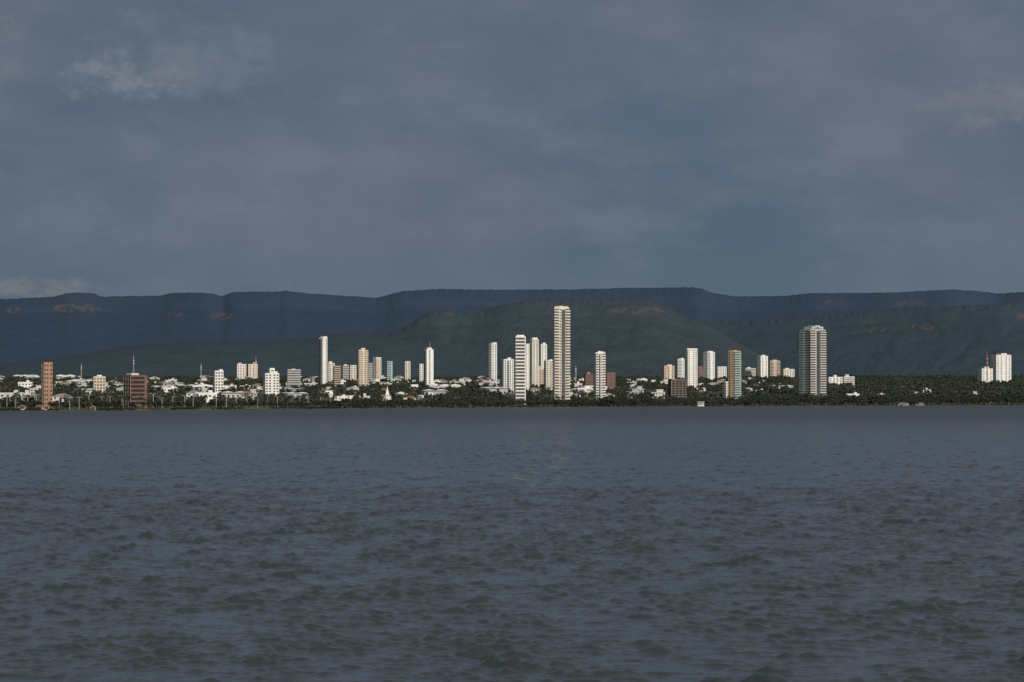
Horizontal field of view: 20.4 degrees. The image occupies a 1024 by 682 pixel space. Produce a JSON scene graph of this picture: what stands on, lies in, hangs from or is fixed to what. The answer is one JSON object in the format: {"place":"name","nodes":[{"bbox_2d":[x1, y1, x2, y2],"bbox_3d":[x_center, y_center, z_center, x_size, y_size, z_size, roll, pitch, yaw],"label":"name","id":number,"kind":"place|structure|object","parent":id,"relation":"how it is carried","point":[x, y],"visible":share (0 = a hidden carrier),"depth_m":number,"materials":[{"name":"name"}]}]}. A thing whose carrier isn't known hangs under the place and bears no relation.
{"place":"outdoors","nodes":[
{"label":"outdoors","id":0,"kind":"place"},
{"bbox_2d":[0,334,499,377],"bbox_3d":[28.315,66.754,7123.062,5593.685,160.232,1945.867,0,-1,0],"label":"foothill","id":1,"kind":"structure","parent":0,"point":[281,357],"depth_m":6523.83,"materials":[{"name":"plant"}]},
{"bbox_2d":[382,385,390,400],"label":"church","id":2,"kind":"structure","parent":0,"point":[387,395],"depth_m":2894.01,"materials":[{"name":"concrete"}]},
{"bbox_2d":[0,379,1022,410],"bbox_3d":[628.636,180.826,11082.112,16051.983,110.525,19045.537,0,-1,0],"label":"ground","id":3,"kind":"structure","parent":0,"point":[80,408],"depth_m":2792.01,"materials":[{"name":"green plant"}]},
{"bbox_2d":[0,390,23,400],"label":"house","id":4,"kind":"structure","parent":3,"relation":"on","point":[2,395],"depth_m":2236.60,"materials":[{"name":"concrete"}]},
{"bbox_2d":[18,380,32,387],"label":"house","id":5,"kind":"structure","parent":3,"relation":"on","point":[27,383],"depth_m":3430.83,"materials":[{"name":"concrete"}]},
{"bbox_2d":[19,390,34,400],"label":"house","id":6,"kind":"structure","parent":3,"relation":"on","point":[27,392],"depth_m":2381.27,"materials":[{"name":"concrete"}]},
{"bbox_2d":[29,385,40,392],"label":"house","id":7,"kind":"structure","parent":3,"relation":"on","point":[36,388],"depth_m":2769.81,"materials":[{"name":"white concrete"}]},
{"bbox_2d":[41,362,52,407],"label":"brick tower","id":8,"kind":"structure","parent":3,"relation":"on","point":[46,382],"depth_m":2021.52,"materials":[{"name":"orange brick"}]},
{"bbox_2d":[44,365,51,407],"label":"windows","id":9,"kind":"structure","parent":8,"relation":"in","point":[45,365],"depth_m":2021.37,"materials":[{"name":"grey glass"}]},
{"bbox_2d":[53,393,71,401],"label":"house","id":10,"kind":"structure","parent":3,"relation":"on","point":[55,397],"depth_m":2189.41,"materials":[{"name":"white concrete"}]},
{"bbox_2d":[92,377,105,391],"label":"walls","id":11,"kind":"structure","parent":3,"relation":"on","point":[99,383],"depth_m":2765.48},
{"bbox_2d":[94,378,104,391],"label":"windows","id":12,"kind":"structure","parent":11,"relation":"attached to","point":[100,384],"depth_m":2765.51,"materials":[{"name":"grey glass"}]},
{"bbox_2d":[123,377,130,407],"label":"columns","id":13,"kind":"structure","parent":3,"relation":"on","point":[123,390],"depth_m":2094.59,"materials":[{"name":"concrete"}]},
{"bbox_2d":[129,376,146,408],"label":"walls","id":14,"kind":"structure","parent":3,"relation":"on","point":[145,388],"depth_m":2092.02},
{"bbox_2d":[124,377,129,407],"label":"openings","id":15,"kind":"object","parent":14,"relation":"attached to","point":[127,390],"visible":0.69,"depth_m":2092.79,"materials":[{"name":"glass"}]},
{"bbox_2d":[131,377,144,408],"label":"windows","id":16,"kind":"structure","parent":14,"relation":"attached to","point":[137,390],"depth_m":2090.88,"materials":[{"name":"glass"}]},
{"bbox_2d":[162,386,176,393],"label":"house","id":17,"kind":"structure","parent":3,"relation":"on","point":[165,389],"depth_m":2941.39,"materials":[{"name":"concrete"}]},
{"bbox_2d":[186,390,198,398],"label":"house","id":18,"kind":"structure","parent":3,"relation":"on","point":[190,393],"depth_m":2523.60,"materials":[{"name":"white concrete"}]},
{"bbox_2d":[183,384,212,391],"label":"warehouse","id":19,"kind":"structure","parent":3,"relation":"on","point":[200,386],"depth_m":3221.87,"materials":[{"name":"metal"}]},
{"bbox_2d":[195,390,216,401],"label":"house","id":20,"kind":"structure","parent":3,"relation":"on","point":[210,394],"depth_m":2459.53,"materials":[{"name":"concrete"}]},
{"bbox_2d":[213,372,222,392],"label":"walls","id":21,"kind":"structure","parent":3,"relation":"on","point":[217,380],"depth_m":3015.19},
{"bbox_2d":[213,372,222,393],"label":"windows","id":22,"kind":"structure","parent":21,"relation":"attached to","point":[218,381],"depth_m":3015.16,"materials":[{"name":"grey glass"}]},
{"bbox_2d":[221,391,243,397],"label":"warehouse","id":23,"kind":"structure","parent":3,"relation":"on","point":[235,394],"depth_m":2760.87,"materials":[{"name":"metal"}]},
{"bbox_2d":[236,365,244,378],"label":"walls","id":24,"kind":"structure","parent":3,"relation":"on","point":[239,372],"depth_m":5329.94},
{"bbox_2d":[240,391,253,399],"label":"house","id":25,"kind":"structure","parent":3,"relation":"on","point":[244,393],"depth_m":2568.66,"materials":[{"name":"ceramic"}]},
{"bbox_2d":[248,365,255,378],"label":"walls","id":26,"kind":"structure","parent":3,"relation":"on","point":[252,372],"depth_m":5386.46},
{"bbox_2d":[263,374,278,394],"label":"walls","id":27,"kind":"structure","parent":3,"relation":"on","point":[272,379],"depth_m":3101.98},
{"bbox_2d":[263,375,277,394],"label":"windows","id":28,"kind":"structure","parent":27,"relation":"attached to","point":[269,383],"depth_m":3101.95,"materials":[{"name":"grey glass"}]},
{"bbox_2d":[287,370,300,388],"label":"apartment building","id":29,"kind":"structure","parent":3,"relation":"on","point":[293,379],"depth_m":3584.84,"materials":[{"name":"concrete"}]},
{"bbox_2d":[288,371,300,390],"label":"windows","id":30,"kind":"structure","parent":29,"relation":"attached to","point":[294,378],"depth_m":3584.86,"materials":[{"name":"grey glass"}]},
{"bbox_2d":[284,392,308,397],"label":"warehouse","id":31,"kind":"structure","parent":3,"relation":"on","point":[295,394],"depth_m":2921.96,"materials":[{"name":"metal"}]},
{"bbox_2d":[319,336,326,384],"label":"apartment tower","id":32,"kind":"structure","parent":3,"relation":"on","point":[322,359],"depth_m":4047.67,"materials":[{"name":"white concrete"}]},
{"bbox_2d":[319,339,326,384],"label":"windows","id":33,"kind":"structure","parent":32,"relation":"in","point":[319,339],"depth_m":4048.54,"materials":[{"name":"grey glass"}]},
{"bbox_2d":[323,390,333,396],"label":"house","id":34,"kind":"structure","parent":3,"relation":"on","point":[330,393],"depth_m":3045.56,"materials":[{"name":"white concrete"}]},
{"bbox_2d":[328,364,334,383],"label":"walls","id":35,"kind":"structure","parent":3,"relation":"on","point":[331,371],"depth_m":4616.06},
{"bbox_2d":[333,368,340,385],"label":"walls","id":36,"kind":"structure","parent":3,"relation":"on","point":[336,379],"depth_m":4069.39,"materials":[{"name":"concrete"}]},
{"bbox_2d":[333,367,340,384],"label":"windows","id":37,"kind":"structure","parent":36,"relation":"attached to","point":[337,376],"depth_m":4069.29,"materials":[{"name":"grey glass"}]},
{"bbox_2d":[334,395,347,400],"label":"house","id":38,"kind":"structure","parent":3,"relation":"on","point":[338,398],"depth_m":2641.74,"materials":[{"name":"concrete"}]},
{"bbox_2d":[342,367,348,379],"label":"walls","id":39,"kind":"structure","parent":3,"relation":"on","point":[345,374],"depth_m":4905.66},
{"bbox_2d":[342,366,348,377],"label":"windows","id":40,"kind":"structure","parent":39,"relation":"attached to","point":[345,373],"depth_m":4905.65,"materials":[{"name":"grey glass"}]},
{"bbox_2d":[350,366,355,379],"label":"walls","id":41,"kind":"structure","parent":3,"relation":"on","point":[353,372],"depth_m":4909.24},
{"bbox_2d":[358,348,367,386],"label":"apartment tower","id":42,"kind":"structure","parent":3,"relation":"on","point":[362,365],"depth_m":3861.33,"materials":[{"name":"beige concrete"}]},
{"bbox_2d":[358,351,367,386],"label":"windows","id":43,"kind":"structure","parent":42,"relation":"in","point":[358,351],"depth_m":3861.26,"materials":[{"name":"grey glass"}]},
{"bbox_2d":[368,363,372,379],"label":"apartment tower","id":44,"kind":"structure","parent":3,"relation":"on","point":[370,371],"depth_m":4917.40,"materials":[{"name":"white concrete"}]},
{"bbox_2d":[373,357,380,379],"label":"apartment tower","id":45,"kind":"structure","parent":3,"relation":"on","point":[376,367],"depth_m":4912.08,"materials":[{"name":"beige concrete"}]},
{"bbox_2d":[386,361,392,382],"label":"apartment tower","id":46,"kind":"structure","parent":3,"relation":"on","point":[389,370],"depth_m":4700.60,"materials":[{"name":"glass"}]},
{"bbox_2d":[386,362,390,381],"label":"windows","id":47,"kind":"structure","parent":46,"relation":"in","point":[386,362],"depth_m":4699.83,"materials":[{"name":"grey glass"}]},
{"bbox_2d":[403,361,409,381],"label":"apartment tower","id":48,"kind":"structure","parent":3,"relation":"on","point":[406,370],"depth_m":4986.41,"materials":[{"name":"concrete"}]},
{"bbox_2d":[419,364,422,381],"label":"apartment tower","id":49,"kind":"structure","parent":3,"relation":"on","point":[420,372],"depth_m":4837.23,"materials":[{"name":"white concrete"}]},
{"bbox_2d":[424,348,433,385],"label":"apartment tower","id":50,"kind":"structure","parent":3,"relation":"on","point":[428,364],"depth_m":3954.46,"materials":[{"name":"white concrete"}]},
{"bbox_2d":[424,350,429,385],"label":"windows","id":51,"kind":"structure","parent":50,"relation":"in","point":[425,350],"depth_m":3955.72,"materials":[{"name":"grey glass"}]},
{"bbox_2d":[422,389,447,395],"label":"warehouse","id":52,"kind":"structure","parent":3,"relation":"on","point":[442,391],"depth_m":3233.66,"materials":[{"name":"metal"}]},
{"bbox_2d":[427,384,460,387],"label":"warehouse","id":53,"kind":"structure","parent":3,"relation":"on","point":[446,385],"depth_m":3921.46,"materials":[{"name":"metal"}]},
{"bbox_2d":[489,342,496,380],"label":"apartment tower","id":54,"kind":"structure","parent":3,"relation":"on","point":[492,360],"depth_m":5369.77,"materials":[{"name":"white concrete"}]},
{"bbox_2d":[489,346,495,378],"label":"windows","id":55,"kind":"structure","parent":54,"relation":"in","point":[489,346],"depth_m":5370.00,"materials":[{"name":"grey glass"}]},
{"bbox_2d":[480,387,507,394],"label":"warehouse","id":56,"kind":"structure","parent":3,"relation":"on","point":[503,390],"depth_m":3553.98,"materials":[{"name":"metal"}]},
{"bbox_2d":[0,391,1002,408],"bbox_3d":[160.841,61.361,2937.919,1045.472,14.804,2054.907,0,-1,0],"label":"palm trees","id":57,"kind":"object","parent":3,"relation":"on","point":[126,397],"visible":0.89,"depth_m":2429.27,"materials":[{"name":"green plant"}]},
{"bbox_2d":[500,358,513,393],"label":"apartment tower","id":58,"kind":"structure","parent":3,"relation":"on","point":[507,372],"depth_m":3688.89,"materials":[{"name":"white concrete"}]},
{"bbox_2d":[502,360,512,392],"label":"windows","id":59,"kind":"structure","parent":58,"relation":"in","point":[504,360],"depth_m":3688.94,"materials":[{"name":"grey glass"}]},
{"bbox_2d":[0,374,1023,407],"bbox_3d":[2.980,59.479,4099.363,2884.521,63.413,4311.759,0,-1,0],"label":"city trees","id":60,"kind":"object","parent":3,"relation":"on","point":[894,385],"visible":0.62,"depth_m":4058.87,"materials":[{"name":"green plant"}]},
{"bbox_2d":[0,403,1023,410],"bbox_3d":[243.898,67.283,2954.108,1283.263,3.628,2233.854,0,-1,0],"label":"waterside bushes","id":61,"kind":"object","parent":3,"relation":"on","point":[134,409],"visible":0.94,"depth_m":2499.84,"materials":[{"name":"green plant"}]},
{"bbox_2d":[1,393,1023,408],"bbox_3d":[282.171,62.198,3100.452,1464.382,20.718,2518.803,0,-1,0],"label":"shoreline trees","id":62,"kind":"object","parent":3,"relation":"on","point":[1008,398],"visible":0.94,"depth_m":2950.76,"materials":[{"name":"green plant"}]},
{"bbox_2d":[514,335,525,403],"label":"apartment tower","id":63,"kind":"structure","parent":3,"relation":"on","point":[519,366],"depth_m":2963.14,"materials":[{"name":"white concrete"}]},
{"bbox_2d":[514,338,524,403],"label":"windows","id":64,"kind":"structure","parent":63,"relation":"in","point":[515,355],"depth_m":2962.70,"materials":[{"name":"grey glass"}]},
{"bbox_2d":[526,344,529,389],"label":"apartment tower","id":65,"kind":"structure","parent":3,"relation":"on","point":[527,366],"depth_m":3972.92,"materials":[{"name":"white concrete"}]},
{"bbox_2d":[530,338,538,386],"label":"apartment tower","id":66,"kind":"structure","parent":3,"relation":"on","point":[534,360],"depth_m":4208.68,"materials":[{"name":"white concrete"}]},
{"bbox_2d":[530,340,537,384],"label":"windows","id":67,"kind":"structure","parent":66,"relation":"in","point":[530,340],"depth_m":4208.79,"materials":[{"name":"grey glass"}]},
{"bbox_2d":[529,387,539,393],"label":"house","id":68,"kind":"structure","parent":3,"relation":"on","point":[533,389],"depth_m":3705.33,"materials":[{"name":"concrete"}]},
{"bbox_2d":[539,370,543,385],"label":"walls","id":69,"kind":"structure","parent":3,"relation":"on","point":[541,375],"depth_m":4215.75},
{"bbox_2d":[539,343,546,368],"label":"apartment tower","id":70,"kind":"structure","parent":3,"relation":"on","point":[542,352],"depth_m":4820.01,"materials":[{"name":"white concrete"}]},
{"bbox_2d":[544,361,552,386],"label":"walls","id":71,"kind":"structure","parent":3,"relation":"on","point":[548,373],"depth_m":4110.53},
{"bbox_2d":[544,362,550,385],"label":"windows","id":72,"kind":"structure","parent":71,"relation":"attached to","point":[547,374],"depth_m":4110.90,"materials":[{"name":"grey glass"}]},
{"bbox_2d":[552,306,569,399],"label":"apartment tower","id":73,"kind":"structure","parent":3,"relation":"on","point":[560,350],"depth_m":3077.40,"materials":[{"name":"beige concrete"}]},
{"bbox_2d":[553,309,568,399],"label":"windows","id":74,"kind":"structure","parent":73,"relation":"in","point":[562,312],"depth_m":3077.71,"materials":[{"name":"black glass"}]},
{"bbox_2d":[569,387,592,393],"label":"warehouse","id":75,"kind":"structure","parent":3,"relation":"on","point":[583,388],"depth_m":3777.35,"materials":[{"name":"metal"}]},
{"bbox_2d":[584,375,592,385],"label":"walls","id":76,"kind":"structure","parent":3,"relation":"on","point":[588,378],"depth_m":4303.24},
{"bbox_2d":[584,375,592,384],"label":"windows","id":77,"kind":"structure","parent":76,"relation":"attached to","point":[587,380],"depth_m":4303.30,"materials":[{"name":"grey glass"}]},
{"bbox_2d":[593,351,605,399],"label":"apartment tower","id":78,"kind":"structure","parent":3,"relation":"on","point":[599,373],"depth_m":3221.73,"materials":[{"name":"white concrete"}]},
{"bbox_2d":[595,354,604,398],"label":"windows","id":79,"kind":"structure","parent":78,"relation":"in","point":[599,356],"depth_m":3221.48,"materials":[{"name":"grey glass"}]},
{"bbox_2d":[605,373,614,388],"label":"walls","id":80,"kind":"structure","parent":3,"relation":"on","point":[609,382],"depth_m":4225.55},
{"bbox_2d":[605,374,614,387],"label":"windows","id":81,"kind":"structure","parent":80,"relation":"attached to","point":[610,379],"depth_m":4225.72,"materials":[{"name":"grey glass"}]},
{"bbox_2d":[651,389,664,397],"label":"house","id":82,"kind":"structure","parent":3,"relation":"on","point":[659,392],"depth_m":3585.60,"materials":[{"name":"white concrete"}]},
{"bbox_2d":[661,366,673,378],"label":"walls","id":83,"kind":"structure","parent":3,"relation":"on","point":[664,372],"depth_m":5547.32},
{"bbox_2d":[669,380,685,395],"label":"walls","id":84,"kind":"structure","parent":3,"relation":"on","point":[674,380],"depth_m":3442.05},
{"bbox_2d":[668,381,685,397],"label":"apartment building","id":85,"kind":"structure","parent":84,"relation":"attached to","point":[678,384],"depth_m":3443.82,"materials":[{"name":"concrete"}]},
{"bbox_2d":[676,359,683,376],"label":"walls","id":86,"kind":"structure","parent":3,"relation":"on","point":[682,366],"depth_m":5759.03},
{"bbox_2d":[676,359,683,377],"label":"windows","id":87,"kind":"structure","parent":86,"relation":"attached to","point":[679,374],"depth_m":5757.78,"materials":[{"name":"grey glass"}]},
{"bbox_2d":[685,348,697,389],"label":"apartment tower","id":88,"kind":"structure","parent":3,"relation":"on","point":[691,371],"depth_m":4386.73,"materials":[{"name":"white concrete"}]},
{"bbox_2d":[685,350,696,385],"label":"windows","id":89,"kind":"structure","parent":88,"relation":"in","point":[685,350],"depth_m":4387.15,"materials":[{"name":"grey glass"}]},
{"bbox_2d":[703,351,714,379],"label":"apartment tower","id":90,"kind":"structure","parent":3,"relation":"on","point":[709,364],"depth_m":5738.33,"materials":[{"name":"white concrete"}]},
{"bbox_2d":[706,353,713,378],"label":"windows","id":91,"kind":"structure","parent":90,"relation":"in","point":[706,353],"depth_m":5735.90,"materials":[{"name":"grey glass"}]},
{"bbox_2d":[716,367,726,378],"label":"walls","id":92,"kind":"structure","parent":3,"relation":"on","point":[719,371],"depth_m":6050.18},
{"bbox_2d":[722,383,727,397],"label":"walls","id":93,"kind":"structure","parent":3,"relation":"on","point":[726,389],"depth_m":3652.59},
{"bbox_2d":[728,350,741,398],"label":"apartment tower","id":94,"kind":"structure","parent":3,"relation":"on","point":[734,372],"depth_m":3603.39,"materials":[{"name":"beige concrete"}]},
{"bbox_2d":[729,352,739,396],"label":"windows","id":95,"kind":"structure","parent":94,"relation":"in","point":[734,354],"depth_m":3602.61,"materials":[{"name":"teal glass"}]},
{"bbox_2d":[757,355,767,376],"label":"apartment tower","id":96,"kind":"structure","parent":3,"relation":"on","point":[762,365],"depth_m":5900.22,"materials":[{"name":"white concrete"}]},
{"bbox_2d":[768,361,779,375],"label":"walls","id":97,"kind":"structure","parent":3,"relation":"on","point":[774,371],"depth_m":6050.54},
{"bbox_2d":[768,361,779,376],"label":"windows","id":98,"kind":"structure","parent":97,"relation":"attached to","point":[773,367],"depth_m":6050.59,"materials":[{"name":"grey glass"}]},
{"bbox_2d":[770,362,779,375],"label":"balconies","id":99,"kind":"structure","parent":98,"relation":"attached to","point":[773,368],"depth_m":6048.37,"materials":[{"name":"concrete"}]},
{"bbox_2d":[781,369,794,376],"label":"walls","id":100,"kind":"structure","parent":3,"relation":"on","point":[786,373],"depth_m":6050.52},
{"bbox_2d":[799,325,826,397],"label":"apartment tower","id":101,"kind":"structure","parent":3,"relation":"on","point":[812,363],"depth_m":3803.82,"materials":[{"name":"grey concrete"}]},
{"bbox_2d":[800,330,825,396],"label":"windows","id":102,"kind":"structure","parent":101,"relation":"in","point":[818,332],"depth_m":3803.25,"materials":[{"name":"grey glass"}]},
{"bbox_2d":[826,378,841,383],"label":"walls","id":103,"kind":"structure","parent":3,"relation":"on","point":[832,380],"depth_m":4857.69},
{"bbox_2d":[978,369,992,382],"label":"walls","id":104,"kind":"structure","parent":3,"relation":"on","point":[981,375],"depth_m":5359.01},
{"bbox_2d":[990,353,1010,381],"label":"apartment tower","id":105,"kind":"structure","parent":3,"relation":"on","point":[1000,364],"depth_m":5414.80,"materials":[{"name":"white concrete"}]},
{"bbox_2d":[991,356,1009,379],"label":"windows","id":106,"kind":"structure","parent":105,"relation":"in","point":[991,356],"depth_m":5414.76,"materials":[{"name":"grey glass"}]},
{"bbox_2d":[0,405,1023,681],"bbox_3d":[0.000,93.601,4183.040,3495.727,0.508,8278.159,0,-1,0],"label":"lake water","id":107,"kind":"structure","parent":0,"point":[622,545],"depth_m":155.81,"materials":[{"name":"grey liquid"}]},
{"bbox_2d":[0,287,1023,362],"bbox_3d":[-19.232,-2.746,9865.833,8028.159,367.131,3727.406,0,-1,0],"label":"mountain ridge","id":108,"kind":"structure","parent":0,"point":[65,325],"depth_m":9535.15,"materials":[{"name":"plant"}]},
{"bbox_2d":[0,0,1023,298],"label":"sky","id":109,"kind":"structure","parent":0,"point":[362,148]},
{"bbox_2d":[384,299,780,377],"bbox_3d":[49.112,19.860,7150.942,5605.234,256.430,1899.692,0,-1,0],"label":"wooded hill","id":110,"kind":"structure","parent":0,"point":[631,337],"depth_m":6904.10,"materials":[{"name":"plant"}]},
{"bbox_2d":[697,303,1023,378],"bbox_3d":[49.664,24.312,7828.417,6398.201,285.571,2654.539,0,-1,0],"label":"forested plateau","id":111,"kind":"structure","parent":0,"point":[956,340],"depth_m":7450.69,"materials":[{"name":"plant"}]},
{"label":"roof","id":112,"kind":"object","parent":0,"visible":0},
{"bbox_2d":[124,375,146,376],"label":"parapet","id":113,"kind":"structure","parent":112,"relation":"on","point":[136,375],"depth_m":2092.70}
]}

